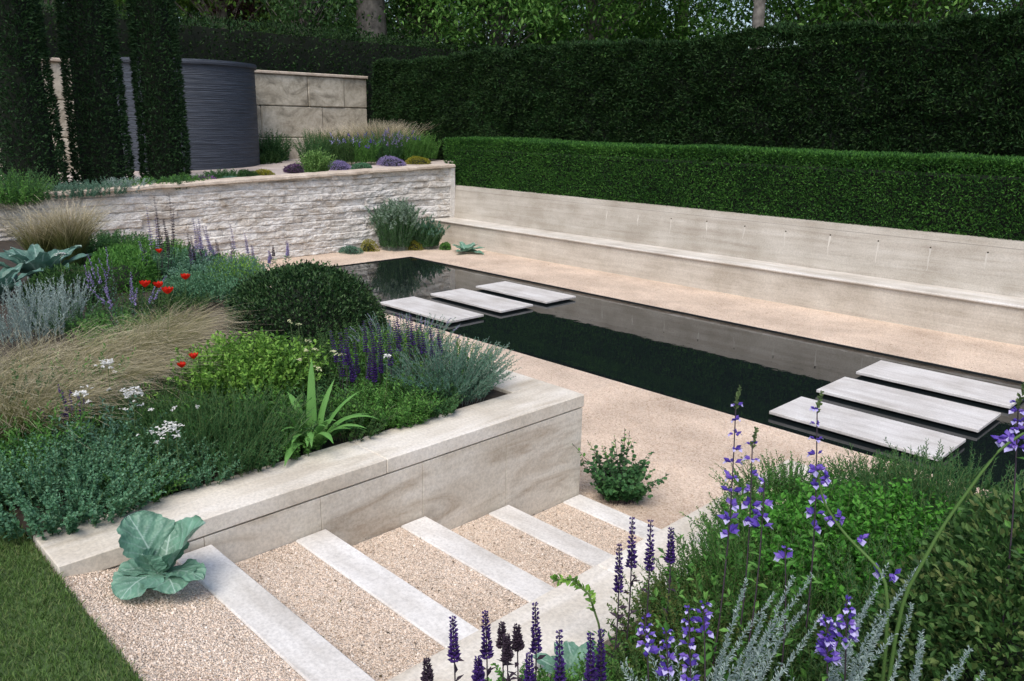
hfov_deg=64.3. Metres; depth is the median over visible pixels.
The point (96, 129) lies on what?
yew column
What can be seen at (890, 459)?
euphorbia
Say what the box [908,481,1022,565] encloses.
feathery plant
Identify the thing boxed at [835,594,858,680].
blue salvia
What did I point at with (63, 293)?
silver plant
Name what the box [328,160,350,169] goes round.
mound
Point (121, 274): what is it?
green shrub
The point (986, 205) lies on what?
clipped hedge
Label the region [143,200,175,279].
blue salvia
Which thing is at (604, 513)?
step edging
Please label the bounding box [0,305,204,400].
feather grass
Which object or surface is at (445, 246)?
mound
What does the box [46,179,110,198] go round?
silver mat
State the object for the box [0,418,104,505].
leafy plant
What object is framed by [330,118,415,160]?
terrace grass
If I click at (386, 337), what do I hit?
green shrub
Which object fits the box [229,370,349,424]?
leafy plant
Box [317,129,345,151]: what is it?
border plant
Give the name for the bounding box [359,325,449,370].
leafy plant
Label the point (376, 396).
leafy plant
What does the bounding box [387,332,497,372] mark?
leafy plant
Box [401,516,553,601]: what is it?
step edging
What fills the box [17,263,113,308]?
green shrub
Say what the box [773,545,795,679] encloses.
blue salvia
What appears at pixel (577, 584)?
spurge
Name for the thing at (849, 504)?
green shrub
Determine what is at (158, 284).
poppy
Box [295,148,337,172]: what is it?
green shrub
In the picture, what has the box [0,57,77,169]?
block wall
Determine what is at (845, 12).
tree
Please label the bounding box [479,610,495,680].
purple salvia
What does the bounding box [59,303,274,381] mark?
feather grass
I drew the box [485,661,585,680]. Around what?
leafy plant
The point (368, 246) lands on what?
mound
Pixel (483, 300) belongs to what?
stepping slab
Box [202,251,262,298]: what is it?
green shrub
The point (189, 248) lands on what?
blue salvia
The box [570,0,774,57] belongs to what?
tree
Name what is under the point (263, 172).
mound
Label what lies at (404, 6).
tree
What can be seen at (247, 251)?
blue salvia
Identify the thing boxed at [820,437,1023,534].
feathery plant
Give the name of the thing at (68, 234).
tawny grass
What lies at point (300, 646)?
step edging
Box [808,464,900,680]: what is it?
arching stem
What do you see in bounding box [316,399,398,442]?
edging plant
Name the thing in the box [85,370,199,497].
white flower
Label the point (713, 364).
water
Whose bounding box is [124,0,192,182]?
yew column
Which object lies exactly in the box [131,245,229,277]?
leafy plant
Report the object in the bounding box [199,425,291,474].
edging plant
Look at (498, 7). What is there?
tree
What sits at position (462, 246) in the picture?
silver rosette
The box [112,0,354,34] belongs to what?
tree
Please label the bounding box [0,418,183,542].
glaucous plant
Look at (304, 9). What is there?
tree
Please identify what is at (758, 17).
tree
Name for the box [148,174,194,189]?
green mat
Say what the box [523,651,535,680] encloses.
purple salvia
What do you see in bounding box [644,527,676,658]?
purple salvia
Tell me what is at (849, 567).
feathery plant
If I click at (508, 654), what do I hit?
purple salvia
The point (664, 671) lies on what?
blue salvia
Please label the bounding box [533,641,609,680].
glaucous plant
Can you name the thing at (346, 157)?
border plant
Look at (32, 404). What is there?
feather grass
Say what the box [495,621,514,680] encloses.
purple salvia
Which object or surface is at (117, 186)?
silver mat
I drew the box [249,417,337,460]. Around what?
edging plant
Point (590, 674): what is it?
purple salvia
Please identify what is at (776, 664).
leafy plant
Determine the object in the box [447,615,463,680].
purple salvia
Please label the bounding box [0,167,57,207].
green mat
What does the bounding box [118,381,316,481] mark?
feathery plant
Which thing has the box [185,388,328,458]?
leafy plant
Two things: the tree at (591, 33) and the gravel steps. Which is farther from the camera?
the tree at (591, 33)
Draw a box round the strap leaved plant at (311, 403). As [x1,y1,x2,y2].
[268,359,376,465]
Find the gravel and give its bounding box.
[260,242,1023,528]
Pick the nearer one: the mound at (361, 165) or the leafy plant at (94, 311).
the leafy plant at (94, 311)
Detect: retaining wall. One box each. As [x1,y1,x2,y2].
[33,238,583,576]
[387,459,847,680]
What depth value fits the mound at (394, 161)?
19.43 m
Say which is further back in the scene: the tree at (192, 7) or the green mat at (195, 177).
the tree at (192, 7)
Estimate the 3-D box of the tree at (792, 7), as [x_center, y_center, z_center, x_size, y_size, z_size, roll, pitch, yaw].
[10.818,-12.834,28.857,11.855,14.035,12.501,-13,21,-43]
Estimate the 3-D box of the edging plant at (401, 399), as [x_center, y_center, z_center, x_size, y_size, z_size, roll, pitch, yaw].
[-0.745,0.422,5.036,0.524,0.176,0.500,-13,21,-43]
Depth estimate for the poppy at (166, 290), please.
5.79 m
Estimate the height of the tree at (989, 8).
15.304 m
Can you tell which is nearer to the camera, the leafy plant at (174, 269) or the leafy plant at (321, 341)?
the leafy plant at (321, 341)
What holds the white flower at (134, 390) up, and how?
on the planting bed at (5, 245)
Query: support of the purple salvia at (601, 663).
on the planting bed at (606, 651)
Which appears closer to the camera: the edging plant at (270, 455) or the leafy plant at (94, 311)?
the edging plant at (270, 455)
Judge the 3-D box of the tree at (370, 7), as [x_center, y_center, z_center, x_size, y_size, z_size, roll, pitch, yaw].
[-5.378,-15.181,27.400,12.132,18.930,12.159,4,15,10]
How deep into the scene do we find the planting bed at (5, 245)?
6.82 m
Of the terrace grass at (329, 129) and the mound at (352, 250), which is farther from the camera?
the terrace grass at (329, 129)
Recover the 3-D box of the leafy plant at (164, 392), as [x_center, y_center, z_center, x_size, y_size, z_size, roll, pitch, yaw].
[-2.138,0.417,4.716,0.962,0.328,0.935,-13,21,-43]
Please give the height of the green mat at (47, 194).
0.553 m
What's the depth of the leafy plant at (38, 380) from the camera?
4.66 m
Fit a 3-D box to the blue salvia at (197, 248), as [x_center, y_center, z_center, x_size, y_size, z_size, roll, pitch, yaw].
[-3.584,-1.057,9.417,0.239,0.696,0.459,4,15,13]
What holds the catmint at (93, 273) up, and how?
on the planting bed at (5, 245)
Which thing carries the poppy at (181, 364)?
on the planting bed at (5, 245)
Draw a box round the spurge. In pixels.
[550,573,602,649]
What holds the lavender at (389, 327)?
on the planting bed at (5, 245)
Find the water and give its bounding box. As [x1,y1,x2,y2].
[293,257,1023,492]
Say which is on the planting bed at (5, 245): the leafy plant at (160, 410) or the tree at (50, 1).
the leafy plant at (160, 410)
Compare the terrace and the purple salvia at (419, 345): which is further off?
the terrace
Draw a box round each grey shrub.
[364,196,433,251]
[409,217,449,249]
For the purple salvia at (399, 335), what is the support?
on the planting bed at (5, 245)
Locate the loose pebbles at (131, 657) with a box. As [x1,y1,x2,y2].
[62,503,642,680]
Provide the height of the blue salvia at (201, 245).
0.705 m
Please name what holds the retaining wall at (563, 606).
on the gravel
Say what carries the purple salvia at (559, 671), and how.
on the planting bed at (606, 651)
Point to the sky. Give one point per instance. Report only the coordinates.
(984, 3)
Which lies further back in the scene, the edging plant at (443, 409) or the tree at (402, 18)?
the tree at (402, 18)
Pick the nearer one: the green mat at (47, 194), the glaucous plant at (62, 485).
the glaucous plant at (62, 485)
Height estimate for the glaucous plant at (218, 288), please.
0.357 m
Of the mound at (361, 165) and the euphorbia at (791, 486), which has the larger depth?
the mound at (361, 165)
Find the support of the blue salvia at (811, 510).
on the planting bed at (606, 651)
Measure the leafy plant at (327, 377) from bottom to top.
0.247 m
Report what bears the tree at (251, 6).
on the ground
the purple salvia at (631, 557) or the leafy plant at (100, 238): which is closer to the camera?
the purple salvia at (631, 557)
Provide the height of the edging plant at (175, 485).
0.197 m
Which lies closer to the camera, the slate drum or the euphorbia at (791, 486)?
the euphorbia at (791, 486)
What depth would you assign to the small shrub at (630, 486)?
5.73 m
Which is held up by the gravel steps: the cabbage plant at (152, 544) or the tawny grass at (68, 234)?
the cabbage plant at (152, 544)
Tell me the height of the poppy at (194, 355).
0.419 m
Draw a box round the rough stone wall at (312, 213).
[0,163,454,261]
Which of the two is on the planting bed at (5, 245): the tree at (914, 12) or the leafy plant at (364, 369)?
the leafy plant at (364, 369)
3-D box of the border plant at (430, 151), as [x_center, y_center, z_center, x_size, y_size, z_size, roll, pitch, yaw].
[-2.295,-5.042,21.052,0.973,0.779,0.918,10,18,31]
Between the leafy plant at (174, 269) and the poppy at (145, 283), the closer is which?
the poppy at (145, 283)
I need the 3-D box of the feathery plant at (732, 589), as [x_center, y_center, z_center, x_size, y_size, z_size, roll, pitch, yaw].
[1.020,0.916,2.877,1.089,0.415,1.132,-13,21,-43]
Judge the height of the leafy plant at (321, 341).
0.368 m
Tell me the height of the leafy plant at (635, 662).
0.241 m
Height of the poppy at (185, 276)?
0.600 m
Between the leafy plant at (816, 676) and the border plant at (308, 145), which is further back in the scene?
the border plant at (308, 145)
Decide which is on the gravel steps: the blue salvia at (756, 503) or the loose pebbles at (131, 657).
the loose pebbles at (131, 657)
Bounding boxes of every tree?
[41,0,125,19]
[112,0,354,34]
[113,0,248,28]
[176,0,385,32]
[177,0,401,31]
[239,0,401,42]
[325,0,565,50]
[334,0,515,48]
[356,0,386,43]
[378,0,626,60]
[466,0,728,61]
[478,0,655,45]
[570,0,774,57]
[660,0,964,52]
[742,0,986,48]
[749,0,765,48]
[767,0,1022,45]
[863,0,1023,32]
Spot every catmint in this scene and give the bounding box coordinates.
[83,248,118,307]
[84,272,166,332]
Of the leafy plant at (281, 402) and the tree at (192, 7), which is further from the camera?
the tree at (192, 7)
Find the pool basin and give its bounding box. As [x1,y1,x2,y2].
[337,257,1023,382]
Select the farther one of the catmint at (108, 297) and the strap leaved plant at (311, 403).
the catmint at (108, 297)
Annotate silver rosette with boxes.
[452,241,484,254]
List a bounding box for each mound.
[192,175,217,179]
[237,169,259,176]
[254,169,274,175]
[283,162,304,172]
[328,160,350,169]
[339,245,363,253]
[350,162,371,168]
[360,238,379,251]
[377,155,405,166]
[405,156,430,164]
[405,240,423,250]
[438,242,450,249]
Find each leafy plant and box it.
[0,355,83,439]
[0,387,106,474]
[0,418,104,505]
[15,395,165,465]
[23,296,133,336]
[30,343,138,419]
[54,375,230,439]
[63,308,174,347]
[85,229,151,256]
[97,235,191,265]
[113,286,214,321]
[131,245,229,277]
[137,343,216,392]
[137,393,228,442]
[143,360,270,411]
[153,382,289,437]
[165,253,268,282]
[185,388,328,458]
[216,376,322,436]
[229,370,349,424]
[286,319,421,389]
[304,343,386,394]
[319,369,446,430]
[321,329,414,393]
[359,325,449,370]
[375,362,471,403]
[385,401,432,428]
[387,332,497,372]
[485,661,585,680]
[540,652,675,680]
[581,620,779,680]
[606,558,829,680]
[632,569,690,612]
[644,511,946,680]
[654,576,946,680]
[732,598,967,680]
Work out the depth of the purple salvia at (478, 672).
2.14 m
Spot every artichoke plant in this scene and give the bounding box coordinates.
[0,244,100,284]
[0,262,42,297]
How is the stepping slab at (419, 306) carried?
in the pool basin
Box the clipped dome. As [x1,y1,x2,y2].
[220,258,393,356]
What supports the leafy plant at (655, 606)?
on the planting bed at (606, 651)
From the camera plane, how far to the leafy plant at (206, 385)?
4.93 m
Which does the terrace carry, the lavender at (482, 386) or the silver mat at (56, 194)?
the silver mat at (56, 194)
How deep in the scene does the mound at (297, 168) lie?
17.59 m
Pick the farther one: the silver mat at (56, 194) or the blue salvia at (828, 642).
the silver mat at (56, 194)
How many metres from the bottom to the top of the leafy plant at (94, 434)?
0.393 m
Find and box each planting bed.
[0,240,505,542]
[595,631,844,658]
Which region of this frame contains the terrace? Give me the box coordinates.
[1,159,452,187]
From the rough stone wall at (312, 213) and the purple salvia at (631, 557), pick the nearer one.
the purple salvia at (631, 557)
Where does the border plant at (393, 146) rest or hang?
on the terrace
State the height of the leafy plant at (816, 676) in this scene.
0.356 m
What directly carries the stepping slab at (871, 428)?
in the pool basin
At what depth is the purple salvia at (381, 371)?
5.32 m
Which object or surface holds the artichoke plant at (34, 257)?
on the planting bed at (5, 245)
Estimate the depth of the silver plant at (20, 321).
6.73 m
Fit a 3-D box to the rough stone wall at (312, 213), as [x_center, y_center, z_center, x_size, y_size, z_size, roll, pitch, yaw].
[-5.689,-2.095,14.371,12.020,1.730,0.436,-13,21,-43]
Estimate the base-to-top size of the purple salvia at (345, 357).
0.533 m
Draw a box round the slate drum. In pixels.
[114,57,259,170]
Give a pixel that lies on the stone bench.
(967, 285)
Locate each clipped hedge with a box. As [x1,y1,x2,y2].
[32,0,572,137]
[369,8,1023,176]
[442,136,1023,240]
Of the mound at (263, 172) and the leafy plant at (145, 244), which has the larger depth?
the mound at (263, 172)
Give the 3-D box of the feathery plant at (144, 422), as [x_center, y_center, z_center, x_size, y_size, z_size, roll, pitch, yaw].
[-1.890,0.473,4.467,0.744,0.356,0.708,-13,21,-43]
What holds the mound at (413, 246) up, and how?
on the gravel
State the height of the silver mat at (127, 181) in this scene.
0.285 m
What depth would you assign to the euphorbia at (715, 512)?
3.58 m
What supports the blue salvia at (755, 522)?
on the planting bed at (606, 651)
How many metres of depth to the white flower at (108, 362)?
4.60 m
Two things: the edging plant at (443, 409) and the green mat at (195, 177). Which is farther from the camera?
the green mat at (195, 177)
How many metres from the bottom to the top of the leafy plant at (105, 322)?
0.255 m
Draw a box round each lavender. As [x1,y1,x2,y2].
[347,311,460,364]
[368,335,522,406]
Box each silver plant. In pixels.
[0,273,103,329]
[0,277,74,347]
[579,572,822,680]
[750,556,928,680]
[777,640,984,680]
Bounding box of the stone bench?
[432,185,1023,345]
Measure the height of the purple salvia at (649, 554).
0.594 m
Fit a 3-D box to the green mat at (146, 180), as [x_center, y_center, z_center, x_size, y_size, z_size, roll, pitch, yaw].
[-6.277,-2.698,13.986,0.923,0.252,0.913,-13,21,-43]
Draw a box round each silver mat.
[33,181,86,199]
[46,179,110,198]
[78,176,132,195]
[102,175,153,192]
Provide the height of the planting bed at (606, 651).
0.034 m
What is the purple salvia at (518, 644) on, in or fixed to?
on the planting bed at (606, 651)
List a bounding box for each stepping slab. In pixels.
[380,296,483,323]
[431,288,532,312]
[476,281,575,303]
[769,396,965,460]
[816,377,1000,432]
[856,360,1023,408]
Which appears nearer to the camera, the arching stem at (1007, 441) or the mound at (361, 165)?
the arching stem at (1007, 441)
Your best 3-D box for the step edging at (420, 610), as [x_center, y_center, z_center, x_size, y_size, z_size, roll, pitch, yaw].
[-0.522,1.244,3.730,0.180,0.200,1.494,-13,21,-43]
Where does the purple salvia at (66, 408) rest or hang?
on the planting bed at (5, 245)
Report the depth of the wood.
53.76 m
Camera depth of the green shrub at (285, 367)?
5.18 m
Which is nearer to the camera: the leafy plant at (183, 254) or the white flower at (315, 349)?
the white flower at (315, 349)
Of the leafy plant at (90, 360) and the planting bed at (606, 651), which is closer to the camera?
the planting bed at (606, 651)
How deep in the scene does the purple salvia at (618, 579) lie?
2.61 m
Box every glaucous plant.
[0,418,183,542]
[41,424,216,508]
[156,264,247,306]
[189,257,264,283]
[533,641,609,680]
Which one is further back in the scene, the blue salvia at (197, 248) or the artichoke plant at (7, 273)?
the blue salvia at (197, 248)
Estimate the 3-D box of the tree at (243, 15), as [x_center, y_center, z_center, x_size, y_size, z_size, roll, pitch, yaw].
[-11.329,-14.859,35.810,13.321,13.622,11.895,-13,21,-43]
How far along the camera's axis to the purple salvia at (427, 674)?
2.19 m
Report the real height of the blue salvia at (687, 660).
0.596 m
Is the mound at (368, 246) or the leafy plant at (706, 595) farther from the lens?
the mound at (368, 246)
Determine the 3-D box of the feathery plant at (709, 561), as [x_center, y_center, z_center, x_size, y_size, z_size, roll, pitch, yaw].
[0.919,0.891,3.083,0.709,0.353,0.723,-13,21,-43]
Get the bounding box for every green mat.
[0,166,61,205]
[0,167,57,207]
[121,176,173,188]
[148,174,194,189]
[161,172,210,181]
[202,168,245,178]
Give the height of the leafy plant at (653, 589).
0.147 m
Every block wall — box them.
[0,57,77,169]
[254,70,367,158]
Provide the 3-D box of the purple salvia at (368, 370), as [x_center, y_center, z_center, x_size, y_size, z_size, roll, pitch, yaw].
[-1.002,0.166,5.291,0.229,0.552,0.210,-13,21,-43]
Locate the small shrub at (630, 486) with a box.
[580,437,668,505]
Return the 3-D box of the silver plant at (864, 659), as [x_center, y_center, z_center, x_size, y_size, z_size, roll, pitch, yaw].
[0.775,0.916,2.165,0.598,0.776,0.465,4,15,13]
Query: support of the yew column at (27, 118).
on the terrace
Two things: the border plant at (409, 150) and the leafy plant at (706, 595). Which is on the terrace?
the border plant at (409, 150)
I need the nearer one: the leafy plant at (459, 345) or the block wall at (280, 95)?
the leafy plant at (459, 345)
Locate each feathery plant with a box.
[91,389,244,462]
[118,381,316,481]
[636,507,966,680]
[662,517,835,623]
[764,512,1023,679]
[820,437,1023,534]
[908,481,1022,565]
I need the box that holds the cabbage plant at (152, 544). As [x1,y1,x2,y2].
[111,510,205,599]
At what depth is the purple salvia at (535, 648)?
2.34 m
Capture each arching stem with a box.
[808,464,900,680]
[887,430,1023,680]
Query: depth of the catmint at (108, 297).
7.03 m
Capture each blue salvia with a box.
[138,210,172,281]
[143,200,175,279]
[155,198,195,272]
[189,219,212,267]
[194,219,207,266]
[202,227,221,257]
[228,225,256,262]
[267,241,291,266]
[636,613,659,680]
[655,627,677,680]
[679,605,700,680]
[692,600,713,680]
[706,385,742,675]
[728,426,761,664]
[742,477,772,660]
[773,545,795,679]
[801,390,826,655]
[815,614,841,680]
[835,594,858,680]
[996,382,1023,667]
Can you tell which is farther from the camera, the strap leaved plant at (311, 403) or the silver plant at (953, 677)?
the strap leaved plant at (311, 403)
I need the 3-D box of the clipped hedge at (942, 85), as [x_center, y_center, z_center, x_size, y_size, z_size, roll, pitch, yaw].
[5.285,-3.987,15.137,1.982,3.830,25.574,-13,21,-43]
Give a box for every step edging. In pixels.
[176,545,374,680]
[296,529,477,647]
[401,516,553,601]
[489,505,613,566]
[563,494,660,538]
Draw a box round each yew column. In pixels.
[0,0,73,192]
[53,0,136,186]
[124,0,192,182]
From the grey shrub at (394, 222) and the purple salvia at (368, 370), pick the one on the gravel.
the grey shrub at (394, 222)
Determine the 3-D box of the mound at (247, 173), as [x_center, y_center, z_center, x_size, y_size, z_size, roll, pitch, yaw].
[-5.118,-3.216,15.862,0.493,0.255,0.476,-13,21,-43]
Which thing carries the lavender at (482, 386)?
on the planting bed at (5, 245)
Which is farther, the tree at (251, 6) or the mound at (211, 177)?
the tree at (251, 6)
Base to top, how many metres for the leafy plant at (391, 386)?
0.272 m
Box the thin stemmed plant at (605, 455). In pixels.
[571,428,631,480]
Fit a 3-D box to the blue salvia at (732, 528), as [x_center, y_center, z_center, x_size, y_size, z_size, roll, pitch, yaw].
[0.649,0.664,2.478,0.092,1.095,0.079,-13,21,-43]
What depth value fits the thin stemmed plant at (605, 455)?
5.65 m
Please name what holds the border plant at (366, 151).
on the terrace
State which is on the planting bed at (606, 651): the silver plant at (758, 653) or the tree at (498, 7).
the silver plant at (758, 653)
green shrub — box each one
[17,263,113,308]
[82,240,163,295]
[166,327,333,401]
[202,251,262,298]
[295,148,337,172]
[369,328,434,360]
[720,487,847,579]
[737,472,1010,639]
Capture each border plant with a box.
[259,127,292,160]
[259,149,285,163]
[291,129,339,161]
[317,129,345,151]
[324,130,361,164]
[339,132,382,164]
[367,128,409,162]
[389,128,426,161]
[411,131,444,160]
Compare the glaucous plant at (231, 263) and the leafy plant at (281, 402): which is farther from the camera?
the glaucous plant at (231, 263)
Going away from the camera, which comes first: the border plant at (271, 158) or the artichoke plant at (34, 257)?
the artichoke plant at (34, 257)
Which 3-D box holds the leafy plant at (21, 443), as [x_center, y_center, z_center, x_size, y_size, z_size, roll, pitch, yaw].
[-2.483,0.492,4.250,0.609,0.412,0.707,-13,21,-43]
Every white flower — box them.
[72,385,92,430]
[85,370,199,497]
[94,358,120,412]
[120,386,144,435]
[136,421,184,462]
[287,319,346,410]
[383,354,391,406]
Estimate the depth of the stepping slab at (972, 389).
8.50 m
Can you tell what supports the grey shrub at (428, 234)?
on the gravel
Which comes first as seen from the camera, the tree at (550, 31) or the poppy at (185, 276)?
the poppy at (185, 276)
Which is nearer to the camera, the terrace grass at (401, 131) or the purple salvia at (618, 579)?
the purple salvia at (618, 579)
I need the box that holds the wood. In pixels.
[119,0,961,57]
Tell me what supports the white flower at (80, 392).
on the planting bed at (5, 245)
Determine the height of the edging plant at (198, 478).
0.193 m
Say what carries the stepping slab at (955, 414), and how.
in the pool basin
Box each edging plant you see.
[89,453,195,505]
[151,437,244,489]
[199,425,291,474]
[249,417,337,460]
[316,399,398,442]
[348,388,435,427]
[390,382,466,418]
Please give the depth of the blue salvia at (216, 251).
9.67 m
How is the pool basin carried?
in the gravel
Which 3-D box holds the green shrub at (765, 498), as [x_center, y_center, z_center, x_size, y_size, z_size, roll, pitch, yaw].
[1.178,0.839,3.363,0.703,0.316,0.665,-13,21,-43]
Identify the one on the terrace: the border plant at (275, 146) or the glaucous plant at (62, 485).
the border plant at (275, 146)
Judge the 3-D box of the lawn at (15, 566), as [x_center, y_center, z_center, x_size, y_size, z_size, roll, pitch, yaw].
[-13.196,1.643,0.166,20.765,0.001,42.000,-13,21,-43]
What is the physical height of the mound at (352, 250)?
0.170 m
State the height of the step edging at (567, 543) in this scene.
0.200 m
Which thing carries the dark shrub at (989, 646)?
on the planting bed at (606, 651)
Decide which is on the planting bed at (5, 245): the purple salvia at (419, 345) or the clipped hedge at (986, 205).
the purple salvia at (419, 345)
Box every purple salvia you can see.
[40,384,87,441]
[329,328,355,397]
[346,321,379,393]
[368,322,393,402]
[393,313,416,376]
[415,322,442,376]
[420,657,434,680]
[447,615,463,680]
[471,655,485,680]
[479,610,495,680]
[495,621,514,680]
[497,633,518,680]
[508,623,524,680]
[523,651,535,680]
[529,602,545,680]
[553,629,566,680]
[582,632,597,680]
[588,543,645,678]
[593,517,643,671]
[595,628,607,680]
[620,519,670,666]
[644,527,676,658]
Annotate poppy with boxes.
[139,280,149,337]
[153,281,162,329]
[161,286,173,340]
[177,361,185,396]
[180,273,189,320]
[189,352,197,395]
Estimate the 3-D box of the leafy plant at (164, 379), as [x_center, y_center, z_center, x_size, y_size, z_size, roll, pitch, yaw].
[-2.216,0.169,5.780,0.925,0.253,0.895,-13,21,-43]
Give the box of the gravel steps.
[62,503,642,680]
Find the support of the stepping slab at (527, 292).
in the pool basin
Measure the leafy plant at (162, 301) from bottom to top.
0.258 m
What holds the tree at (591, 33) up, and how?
on the ground
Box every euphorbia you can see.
[679,479,801,555]
[709,449,869,509]
[800,449,966,503]
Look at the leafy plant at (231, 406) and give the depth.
4.82 m
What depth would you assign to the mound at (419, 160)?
19.90 m
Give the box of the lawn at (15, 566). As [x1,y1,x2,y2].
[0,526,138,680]
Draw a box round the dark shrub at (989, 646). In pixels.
[847,470,1023,680]
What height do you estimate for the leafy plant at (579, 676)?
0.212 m
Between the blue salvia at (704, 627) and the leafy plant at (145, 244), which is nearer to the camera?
the blue salvia at (704, 627)
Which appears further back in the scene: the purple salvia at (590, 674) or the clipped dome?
the clipped dome
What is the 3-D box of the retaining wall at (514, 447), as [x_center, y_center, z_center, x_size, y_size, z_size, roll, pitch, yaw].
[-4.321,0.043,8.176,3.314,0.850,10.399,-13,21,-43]
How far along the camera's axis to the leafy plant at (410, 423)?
4.98 m
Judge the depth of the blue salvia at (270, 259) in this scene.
10.22 m
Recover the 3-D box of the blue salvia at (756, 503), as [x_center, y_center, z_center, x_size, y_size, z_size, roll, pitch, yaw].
[0.719,0.723,2.533,0.075,0.955,0.095,0,15,-5]
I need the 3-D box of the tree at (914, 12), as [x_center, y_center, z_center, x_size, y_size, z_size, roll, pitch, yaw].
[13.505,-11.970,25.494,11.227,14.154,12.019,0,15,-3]
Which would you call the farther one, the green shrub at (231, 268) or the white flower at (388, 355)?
the green shrub at (231, 268)
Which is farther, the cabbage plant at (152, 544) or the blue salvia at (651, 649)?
the cabbage plant at (152, 544)
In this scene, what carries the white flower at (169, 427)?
on the planting bed at (5, 245)
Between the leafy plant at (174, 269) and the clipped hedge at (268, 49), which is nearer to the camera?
the leafy plant at (174, 269)
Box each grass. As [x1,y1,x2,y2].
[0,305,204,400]
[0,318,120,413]
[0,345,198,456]
[1,198,133,265]
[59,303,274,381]
[290,124,365,146]
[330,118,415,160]
[348,120,441,159]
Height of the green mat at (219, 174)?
0.256 m

